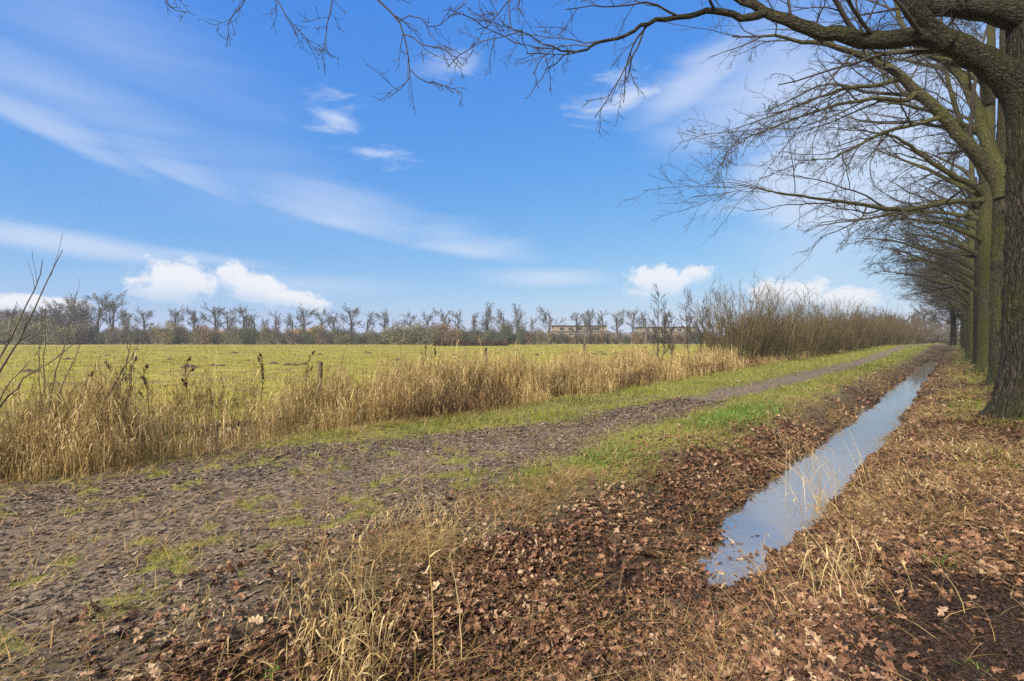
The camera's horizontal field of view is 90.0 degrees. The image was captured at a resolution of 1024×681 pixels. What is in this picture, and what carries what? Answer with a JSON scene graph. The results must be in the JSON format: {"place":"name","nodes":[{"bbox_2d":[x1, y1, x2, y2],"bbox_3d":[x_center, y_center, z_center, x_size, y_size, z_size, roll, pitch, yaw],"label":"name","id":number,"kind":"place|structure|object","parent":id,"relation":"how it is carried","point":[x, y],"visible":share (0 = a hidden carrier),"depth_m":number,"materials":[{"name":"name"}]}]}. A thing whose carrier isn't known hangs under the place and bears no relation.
{"place":"outdoors","nodes":[
{"label":"outdoors","id":0,"kind":"place"},
{"bbox_2d":[0,342,818,446],"bbox_3d":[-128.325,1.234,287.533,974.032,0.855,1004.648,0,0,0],"label":"field","id":1,"kind":"structure","parent":0,"point":[158,368],"depth_m":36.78,"materials":[{"name":"plant"}]},
{"bbox_2d":[0,311,45,344],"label":"hedge bush","id":2,"kind":"object","parent":1,"relation":"on","point":[18,332],"visible":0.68,"depth_m":190.84,"materials":[{"name":"plant"}]},
{"bbox_2d":[29,315,77,344],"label":"hedge bush","id":3,"kind":"object","parent":1,"relation":"on","point":[52,332],"visible":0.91,"depth_m":191.44,"materials":[{"name":"plant"}]},
{"bbox_2d":[39,297,77,324],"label":"tree","id":4,"kind":"object","parent":1,"relation":"on","point":[55,309],"visible":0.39,"depth_m":207.12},
{"bbox_2d":[49,304,84,341],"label":"tree","id":5,"kind":"object","parent":1,"relation":"on","point":[60,320],"visible":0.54,"depth_m":202.61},
{"bbox_2d":[54,320,91,344],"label":"hedge bush","id":6,"kind":"object","parent":1,"relation":"on","point":[84,329],"visible":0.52,"depth_m":197.82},
{"bbox_2d":[61,291,94,327],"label":"tree","id":7,"kind":"object","parent":1,"relation":"on","point":[70,305],"visible":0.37,"depth_m":207.29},
{"bbox_2d":[75,322,97,344],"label":"hedge bush","id":8,"kind":"object","parent":1,"relation":"on","point":[92,331],"visible":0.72,"depth_m":200.92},
{"bbox_2d":[58,289,128,344],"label":"tree","id":9,"kind":"object","parent":1,"relation":"on","point":[99,313],"visible":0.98,"depth_m":204.60,"materials":[{"name":"plant"}]},
{"bbox_2d":[93,330,111,344],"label":"hedge bush","id":10,"kind":"object","parent":1,"relation":"on","point":[100,339],"visible":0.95,"depth_m":200.53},
{"bbox_2d":[101,297,131,343],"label":"tree","id":11,"kind":"object","parent":1,"relation":"on","point":[112,317],"visible":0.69,"depth_m":211.31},
{"bbox_2d":[104,323,129,344],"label":"hedge bush","id":12,"kind":"object","parent":1,"relation":"on","point":[119,335],"visible":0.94,"depth_m":201.74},
{"bbox_2d":[125,328,144,344],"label":"hedge bush","id":13,"kind":"object","parent":1,"relation":"on","point":[135,336],"visible":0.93,"depth_m":202.59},
{"bbox_2d":[121,307,155,342],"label":"tree","id":14,"kind":"object","parent":1,"relation":"on","point":[144,325],"visible":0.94,"depth_m":210.74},
{"bbox_2d":[152,321,176,344],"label":"hedge bush","id":15,"kind":"object","parent":1,"relation":"on","point":[165,338],"visible":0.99,"depth_m":197.78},
{"bbox_2d":[166,305,185,343],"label":"tree","id":16,"kind":"object","parent":1,"relation":"on","point":[175,315],"visible":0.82,"depth_m":205.47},
{"bbox_2d":[193,324,215,344],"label":"hedge bush","id":17,"kind":"object","parent":1,"relation":"on","point":[198,332],"visible":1,"depth_m":198.48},
{"bbox_2d":[195,302,226,329],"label":"tree","id":18,"kind":"object","parent":1,"relation":"on","point":[216,320],"visible":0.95,"depth_m":209.21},
{"bbox_2d":[219,305,239,344],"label":"tree","id":19,"kind":"object","parent":1,"relation":"on","point":[231,320],"visible":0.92,"depth_m":204.74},
{"bbox_2d":[220,324,242,344],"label":"hedge bush","id":20,"kind":"object","parent":1,"relation":"on","point":[230,339],"visible":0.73,"depth_m":199.72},
{"bbox_2d":[233,324,256,344],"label":"hedge bush","id":21,"kind":"object","parent":1,"relation":"on","point":[246,336],"visible":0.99,"depth_m":198.57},
{"bbox_2d":[236,303,256,343],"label":"tree","id":22,"kind":"object","parent":1,"relation":"on","point":[244,317],"visible":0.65,"depth_m":212.30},
{"bbox_2d":[252,325,274,344],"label":"hedge bush","id":23,"kind":"object","parent":1,"relation":"on","point":[261,336],"visible":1,"depth_m":199.93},
{"bbox_2d":[271,327,287,344],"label":"hedge bush","id":24,"kind":"object","parent":1,"relation":"on","point":[278,338],"visible":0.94,"depth_m":200.23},
{"bbox_2d":[283,327,305,344],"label":"hedge bush","id":25,"kind":"object","parent":1,"relation":"on","point":[297,339],"visible":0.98,"depth_m":200.15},
{"bbox_2d":[278,304,318,332],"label":"tree","id":26,"kind":"object","parent":1,"relation":"on","point":[301,317],"visible":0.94,"depth_m":208.54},
{"bbox_2d":[311,308,337,344],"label":"tree","id":27,"kind":"object","parent":1,"relation":"on","point":[327,319],"visible":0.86,"depth_m":205.68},
{"bbox_2d":[316,326,335,344],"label":"hedge bush","id":28,"kind":"object","parent":1,"relation":"on","point":[325,337],"visible":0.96,"depth_m":199.04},
{"bbox_2d":[327,329,350,344],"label":"hedge bush","id":29,"kind":"object","parent":1,"relation":"on","point":[334,340],"visible":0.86,"depth_m":200.71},
{"bbox_2d":[329,303,361,344],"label":"tree","id":30,"kind":"object","parent":1,"relation":"on","point":[351,323],"visible":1,"depth_m":203.79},
{"bbox_2d":[346,332,364,344],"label":"hedge bush","id":31,"kind":"object","parent":1,"relation":"on","point":[354,339],"visible":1,"depth_m":202.43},
{"bbox_2d":[360,328,382,344],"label":"hedge bush","id":32,"kind":"object","parent":1,"relation":"on","point":[368,341],"visible":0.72,"depth_m":204.25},
{"bbox_2d":[372,310,399,344],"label":"tree","id":33,"kind":"object","parent":1,"relation":"on","point":[385,318],"visible":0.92,"depth_m":205.49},
{"bbox_2d":[379,321,421,344],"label":"hedge bush","id":34,"kind":"object","parent":1,"relation":"on","point":[394,335],"visible":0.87,"depth_m":195.88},
{"bbox_2d":[399,320,446,344],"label":"hedge bush","id":35,"kind":"object","parent":1,"relation":"on","point":[427,335],"visible":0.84,"depth_m":194.79,"materials":[{"name":"plant"}]},
{"bbox_2d":[430,322,462,342],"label":"hedge bush","id":36,"kind":"object","parent":1,"relation":"on","point":[447,330],"visible":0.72,"depth_m":194.99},
{"bbox_2d":[431,340,508,345],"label":"bramble thicket","id":37,"kind":"object","parent":1,"relation":"on","point":[465,343],"visible":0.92,"depth_m":149.09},
{"bbox_2d":[465,326,482,341],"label":"hedge bush","id":38,"kind":"object","parent":1,"relation":"on","point":[472,336],"visible":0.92,"depth_m":198.50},
{"bbox_2d":[478,302,495,332],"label":"tree","id":39,"kind":"object","parent":1,"relation":"on","point":[486,324],"visible":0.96,"depth_m":210.72,"materials":[{"name":"grey plant"}]},
{"bbox_2d":[485,329,503,343],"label":"hedge bush","id":40,"kind":"object","parent":1,"relation":"on","point":[493,336],"visible":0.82,"depth_m":199.75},
{"bbox_2d":[497,319,514,343],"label":"hedge bush","id":41,"kind":"object","parent":1,"relation":"on","point":[505,334],"visible":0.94,"depth_m":199.66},
{"bbox_2d":[512,303,527,332],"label":"tree","id":42,"kind":"object","parent":1,"relation":"on","point":[517,324],"visible":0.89,"depth_m":208.45,"materials":[{"name":"grey plant"}]},
{"bbox_2d":[514,325,527,344],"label":"hedge bush","id":43,"kind":"object","parent":1,"relation":"on","point":[520,336],"visible":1,"depth_m":199.75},
{"bbox_2d":[526,330,551,344],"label":"hedge bush","id":44,"kind":"object","parent":1,"relation":"on","point":[541,338],"visible":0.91,"depth_m":201.46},
{"bbox_2d":[536,305,566,343],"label":"tree","id":45,"kind":"object","parent":1,"relation":"on","point":[548,323],"visible":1,"depth_m":219.73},
{"bbox_2d":[550,325,610,343],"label":"apartment building","id":46,"kind":"structure","parent":1,"relation":"on","point":[558,329],"depth_m":262.10,"materials":[{"name":"beige brick"}]},
{"bbox_2d":[579,309,594,342],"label":"tree","id":47,"kind":"object","parent":1,"relation":"on","point":[585,324],"visible":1,"depth_m":217.70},
{"bbox_2d":[609,308,626,343],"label":"tree","id":48,"kind":"object","parent":1,"relation":"on","point":[620,320],"visible":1,"depth_m":222.21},
{"bbox_2d":[624,305,648,343],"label":"tree","id":49,"kind":"object","parent":1,"relation":"on","point":[633,320],"visible":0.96,"depth_m":222.42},
{"bbox_2d":[636,311,655,343],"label":"tree","id":50,"kind":"object","parent":1,"relation":"on","point":[644,324],"visible":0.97,"depth_m":219.59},
{"bbox_2d":[629,327,697,343],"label":"apartment building","id":51,"kind":"structure","parent":1,"relation":"on","point":[677,330],"depth_m":268.75,"materials":[{"name":"beige brick"}]},
{"bbox_2d":[653,301,676,368],"bbox_3d":[8.146,-0.217,27.658,1.144,3.851,1.114,0,0,-29],"label":"sapling","id":52,"kind":"object","parent":1,"relation":"on","point":[665,328],"visible":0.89,"depth_m":27.53,"materials":[{"name":"brown plant"}]},
{"bbox_2d":[762,286,822,349],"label":"coppice shrub","id":53,"kind":"object","parent":1,"relation":"on","point":[795,309],"visible":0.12,"depth_m":56.43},
{"bbox_2d":[0,343,929,661],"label":"path","id":54,"kind":"structure","parent":0,"point":[714,393],"depth_m":5.09,"materials":[{"name":"soil"}]},
{"bbox_2d":[0,354,886,680],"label":"trodden leaves","id":55,"kind":"object","parent":54,"relation":"on","point":[144,578],"visible":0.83,"depth_m":4.88,"materials":[{"name":"brown plant"}]},
{"bbox_2d":[0,0,999,339],"label":"sky","id":56,"kind":"structure","parent":0,"point":[175,166],"materials":[{"name":"blue"}]},
{"bbox_2d":[0,342,1023,680],"bbox_3d":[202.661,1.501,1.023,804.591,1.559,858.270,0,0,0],"label":"ground","id":57,"kind":"structure","parent":0,"point":[848,396],"depth_m":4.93,"materials":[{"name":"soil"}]},
{"bbox_2d":[0,233,81,407],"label":"willow bush","id":58,"kind":"object","parent":57,"relation":"on","point":[10,353],"visible":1,"depth_m":5.63,"materials":[{"name":"brown plant"}]},
{"bbox_2d":[29,278,88,473],"bbox_3d":[-6.256,0.574,7.084,0.628,2.935,0.427,0,0,-39],"label":"willow bush","id":59,"kind":"object","parent":57,"relation":"on","point":[40,397],"visible":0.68,"depth_m":7.00,"materials":[{"name":"brown plant"}]},
{"bbox_2d":[89,306,150,463],"bbox_3d":[-5.336,0.632,6.986,0.680,2.256,0.214,0,0,-34],"label":"willow bush","id":60,"kind":"object","parent":57,"relation":"on","point":[126,363],"visible":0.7,"depth_m":6.99,"materials":[{"name":"brown plant"}]},
{"bbox_2d":[181,356,195,435],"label":"dead weed","id":61,"kind":"object","parent":57,"relation":"on","point":[185,371],"visible":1,"depth_m":9.00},
{"bbox_2d":[152,582,233,638],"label":"reed clump","id":62,"kind":"object","parent":57,"relation":"on","point":[215,605],"visible":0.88,"depth_m":2.88,"materials":[{"name":"plant"}]},
{"bbox_2d":[232,535,419,667],"bbox_3d":[-1.074,1.577,3.180,1.023,0.575,0.944,0,0,-12],"label":"reed clump","id":63,"kind":"object","parent":57,"relation":"on","point":[308,592],"visible":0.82,"depth_m":3.15,"materials":[{"name":"plant"}]},
{"bbox_2d":[215,536,450,680],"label":"reed clump","id":64,"kind":"object","parent":57,"relation":"on","point":[345,646],"visible":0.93,"depth_m":2.82,"materials":[{"name":"plant"}]},
{"bbox_2d":[165,0,521,109],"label":"avenue tree","id":65,"kind":"object","parent":57,"relation":"on","point":[396,18],"visible":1,"depth_m":6.25,"materials":[{"name":"brown plant"}]},
{"bbox_2d":[341,547,371,671],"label":"reed stalk","id":66,"kind":"object","parent":57,"relation":"on","point":[364,615],"visible":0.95,"depth_m":2.82,"materials":[{"name":"plant"}]},
{"bbox_2d":[305,490,508,572],"bbox_3d":[-0.770,1.576,4.294,1.526,0.392,1.577,0,0,41],"label":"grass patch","id":67,"kind":"object","parent":57,"relation":"on","point":[385,522],"visible":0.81,"depth_m":4.24,"materials":[{"name":"plant"}]},
{"bbox_2d":[0,335,842,484],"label":"dry reeds","id":68,"kind":"object","parent":57,"relation":"on","point":[33,445],"visible":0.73,"depth_m":9.45,"materials":[{"name":"plant"}]},
{"bbox_2d":[418,456,442,669],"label":"reed stalk","id":69,"kind":"object","parent":57,"relation":"on","point":[430,575],"visible":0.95,"depth_m":2.98,"materials":[{"name":"plant"}]},
{"bbox_2d":[0,344,1023,678],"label":"grass","id":70,"kind":"structure","parent":57,"relation":"on","point":[552,414],"depth_m":9.20,"materials":[{"name":"plant"}]},
{"bbox_2d":[14,348,1023,680],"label":"fallen leaves","id":71,"kind":"object","parent":57,"relation":"on","point":[856,628],"visible":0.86,"depth_m":3.52,"materials":[{"name":"brown plant"}]},
{"bbox_2d":[555,436,666,483],"bbox_3d":[1.508,1.670,6.965,1.506,0.380,2.221,0,0,36],"label":"grass patch","id":72,"kind":"object","parent":57,"relation":"on","point":[633,455],"visible":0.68,"depth_m":6.88,"materials":[{"name":"plant"}]},
{"bbox_2d":[647,284,673,359],"bbox_3d":[7.218,-0.608,25.448,1.114,4.652,1.583,0,0,-32],"label":"sapling","id":73,"kind":"object","parent":57,"relation":"on","point":[658,349],"visible":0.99,"depth_m":25.50,"materials":[{"name":"brown plant"}]},
{"bbox_2d":[676,288,697,357],"bbox_3d":[9.921,-0.672,29.209,1.360,4.795,1.138,0,0,0],"label":"sapling","id":74,"kind":"object","parent":57,"relation":"on","point":[687,325],"visible":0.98,"depth_m":29.17,"materials":[{"name":"brown plant"}]},
{"bbox_2d":[692,297,710,350],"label":"sapling","id":75,"kind":"object","parent":57,"relation":"on","point":[701,334],"visible":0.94,"depth_m":30.76,"materials":[{"name":"brown plant"}]},
{"bbox_2d":[627,396,799,448],"bbox_3d":[4.964,1.632,10.908,1.665,0.399,7.641,0,0,43],"label":"grass patch","id":76,"kind":"object","parent":57,"relation":"on","point":[740,414],"visible":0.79,"depth_m":10.50,"materials":[{"name":"plant"}]},
{"bbox_2d":[420,0,1023,421],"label":"avenue tree","id":77,"kind":"object","parent":57,"relation":"on","point":[998,72],"visible":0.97,"depth_m":9.73,"materials":[{"name":"brown plant"}]},
{"bbox_2d":[677,276,774,358],"bbox_3d":[15.394,-1.353,36.932,6.287,6.226,6.948,0,0,26],"label":"coppice shrub","id":78,"kind":"object","parent":57,"relation":"on","point":[727,335],"visible":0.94,"depth_m":35.86,"materials":[{"name":"plant"}]},
{"bbox_2d":[690,271,778,358],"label":"coppice shrub","id":79,"kind":"object","parent":57,"relation":"on","point":[728,324],"visible":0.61,"depth_m":37.99,"materials":[{"name":"plant"}]},
{"bbox_2d":[699,269,793,357],"bbox_3d":[20.098,-2.199,44.135,7.254,7.905,6.593,0,0,11],"label":"coppice shrub","id":80,"kind":"object","parent":57,"relation":"on","point":[772,311],"visible":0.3,"depth_m":43.20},
{"bbox_2d":[721,295,797,361],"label":"coppice shrub","id":81,"kind":"object","parent":57,"relation":"on","point":[771,350],"visible":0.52,"depth_m":39.50,"materials":[{"name":"plant"}]},
{"bbox_2d":[722,280,819,359],"bbox_3d":[21.249,-1.408,42.848,7.088,7.020,7.834,0,0,25],"label":"coppice shrub","id":82,"kind":"object","parent":57,"relation":"on","point":[793,340],"visible":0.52,"depth_m":41.52,"materials":[{"name":"plant"}]},
{"bbox_2d":[745,298,799,356],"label":"coppice shrub","id":83,"kind":"object","parent":57,"relation":"on","point":[786,346],"visible":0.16,"depth_m":44.11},
{"bbox_2d":[767,410,819,459],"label":"reed clump","id":84,"kind":"object","parent":57,"relation":"on","point":[795,440],"visible":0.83,"depth_m":9.34,"materials":[{"name":"plant"}]},
{"bbox_2d":[763,296,831,357],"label":"coppice shrub","id":85,"kind":"object","parent":57,"relation":"on","point":[816,338],"visible":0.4,"depth_m":47.84,"materials":[{"name":"plant"}]},
{"bbox_2d":[761,295,835,353],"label":"coppice shrub","id":86,"kind":"object","parent":57,"relation":"on","point":[807,323],"visible":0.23,"depth_m":51.93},
{"bbox_2d":[769,292,846,354],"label":"coppice shrub","id":87,"kind":"object","parent":57,"relation":"on","point":[830,336],"visible":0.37,"depth_m":54.44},
{"bbox_2d":[618,8,998,371],"bbox_3d":[15.383,-9.455,25.445,21.550,22.613,11.571,0,0,0],"label":"avenue tree","id":88,"kind":"object","parent":57,"relation":"on","point":[981,191],"visible":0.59,"depth_m":24.68,"materials":[{"name":"brown plant"}]},
{"bbox_2d":[788,310,830,356],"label":"coppice shrub","id":89,"kind":"object","parent":57,"relation":"on","point":[803,348],"visible":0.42,"depth_m":49.63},
{"bbox_2d":[759,433,871,511],"bbox_3d":[3.910,1.682,6.467,1.308,1.194,1.376,0,0,0],"label":"reed clump","id":90,"kind":"object","parent":57,"relation":"on","point":[818,489],"visible":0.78,"depth_m":6.47,"materials":[{"name":"plant"}]},
{"bbox_2d":[792,306,857,353],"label":"coppice shrub","id":91,"kind":"object","parent":57,"relation":"on","point":[839,335],"visible":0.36,"depth_m":57.68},
{"bbox_2d":[648,0,1006,384],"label":"avenue tree","id":92,"kind":"object","parent":57,"relation":"on","point":[987,156],"visible":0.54,"depth_m":17.29,"materials":[{"name":"brown plant"}]},
{"bbox_2d":[810,314,850,354],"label":"coppice shrub","id":93,"kind":"object","parent":57,"relation":"on","point":[831,344],"visible":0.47,"depth_m":55.55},
{"bbox_2d":[806,295,879,351],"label":"coppice shrub","id":94,"kind":"object","parent":57,"relation":"on","point":[858,338],"visible":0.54,"depth_m":63.21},
{"bbox_2d":[704,501,989,618],"bbox_3d":[2.142,1.571,3.385,1.113,1.030,1.575,0,0,-41],"label":"reed clump","id":95,"kind":"object","parent":57,"relation":"on","point":[837,563],"visible":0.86,"depth_m":3.43,"materials":[{"name":"plant"}]},
{"bbox_2d":[822,297,885,348],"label":"coppice shrub","id":96,"kind":"object","parent":57,"relation":"on","point":[867,338],"visible":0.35,"depth_m":69.29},
{"bbox_2d":[847,300,896,346],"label":"coppice shrub","id":97,"kind":"object","parent":57,"relation":"on","point":[877,325],"visible":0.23,"depth_m":79.73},
{"bbox_2d":[860,303,903,345],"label":"coppice shrub","id":98,"kind":"object","parent":57,"relation":"on","point":[886,328],"visible":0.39,"depth_m":85.62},
{"bbox_2d":[863,308,905,344],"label":"coppice shrub","id":99,"kind":"object","parent":57,"relation":"on","point":[889,337],"visible":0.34,"depth_m":91.79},
{"bbox_2d":[887,314,928,343],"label":"coppice shrub","id":100,"kind":"object","parent":57,"relation":"on","point":[917,321],"visible":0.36,"depth_m":115.80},
{"bbox_2d":[838,86,982,363],"bbox_3d":[29.451,-7.947,34.656,10.434,19.585,13.590,0,0,-35],"label":"avenue tree","id":101,"kind":"object","parent":57,"relation":"on","point":[923,247],"visible":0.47,"depth_m":34.33,"materials":[{"name":"brown plant"}]},
{"bbox_2d":[804,456,1023,523],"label":"reed clump","id":102,"kind":"object","parent":57,"relation":"on","point":[926,484],"visible":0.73,"depth_m":5.47,"materials":[{"name":"plant"}]},
{"bbox_2d":[864,134,977,358],"bbox_3d":[36.290,-7.637,42.302,12.298,19.003,10.148,0,0,33],"label":"avenue tree","id":103,"kind":"object","parent":57,"relation":"on","point":[969,333],"visible":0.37,"depth_m":41.73,"materials":[{"name":"brown plant"}]},
{"bbox_2d":[910,303,942,341],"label":"tree","id":104,"kind":"object","parent":57,"relation":"on","point":[922,308],"visible":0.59,"depth_m":163.43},
{"bbox_2d":[890,214,966,348],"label":"avenue tree","id":105,"kind":"object","parent":57,"relation":"on","point":[963,310],"visible":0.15,"depth_m":66.13,"materials":[{"name":"brown plant"}]},
{"bbox_2d":[885,177,976,306],"bbox_3d":[44.099,-7.575,50.897,9.912,18.605,12.910,0,0,-21],"label":"avenue tree","id":106,"kind":"object","parent":57,"relation":"on","point":[947,289],"visible":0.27,"depth_m":51.20,"materials":[{"name":"brown plant"}]},
{"bbox_2d":[896,191,968,351],"bbox_3d":[50.012,-8.183,57.753,12.660,19.562,10.447,0,0,19],"label":"avenue tree","id":107,"kind":"object","parent":57,"relation":"on","point":[953,294],"visible":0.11,"depth_m":57.42,"materials":[{"name":"brown plant"}]},
{"bbox_2d":[901,225,964,313],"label":"avenue tree","id":108,"kind":"object","parent":57,"relation":"on","point":[924,300],"visible":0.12,"depth_m":75.85,"materials":[{"name":"brown plant"}]},
{"bbox_2d":[920,326,945,343],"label":"hedge bush","id":109,"kind":"object","parent":57,"relation":"on","point":[937,334],"visible":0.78,"depth_m":147.98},
{"bbox_2d":[906,245,961,316],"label":"avenue tree","id":110,"kind":"object","parent":57,"relation":"on","point":[938,304],"visible":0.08,"depth_m":83.28,"materials":[{"name":"brown plant"}]},
{"bbox_2d":[910,299,961,345],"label":"avenue tree","id":111,"kind":"object","parent":57,"relation":"on","point":[953,330],"visible":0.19,"depth_m":89.00,"materials":[{"name":"brown plant"}]},
{"bbox_2d":[872,425,1023,473],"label":"reed clump","id":112,"kind":"object","parent":57,"relation":"on","point":[961,445],"visible":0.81,"depth_m":6.96,"materials":[{"name":"plant"}]},
{"bbox_2d":[363,355,787,425],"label":"dry reeds","id":113,"kind":"object","parent":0,"point":[484,401],"visible":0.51,"depth_m":11.88,"materials":[{"name":"plant"}]},
{"bbox_2d":[662,361,937,613],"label":"water","id":114,"kind":"structure","parent":0,"point":[901,393],"depth_m":7.24,"materials":[{"name":"blue liquid"}]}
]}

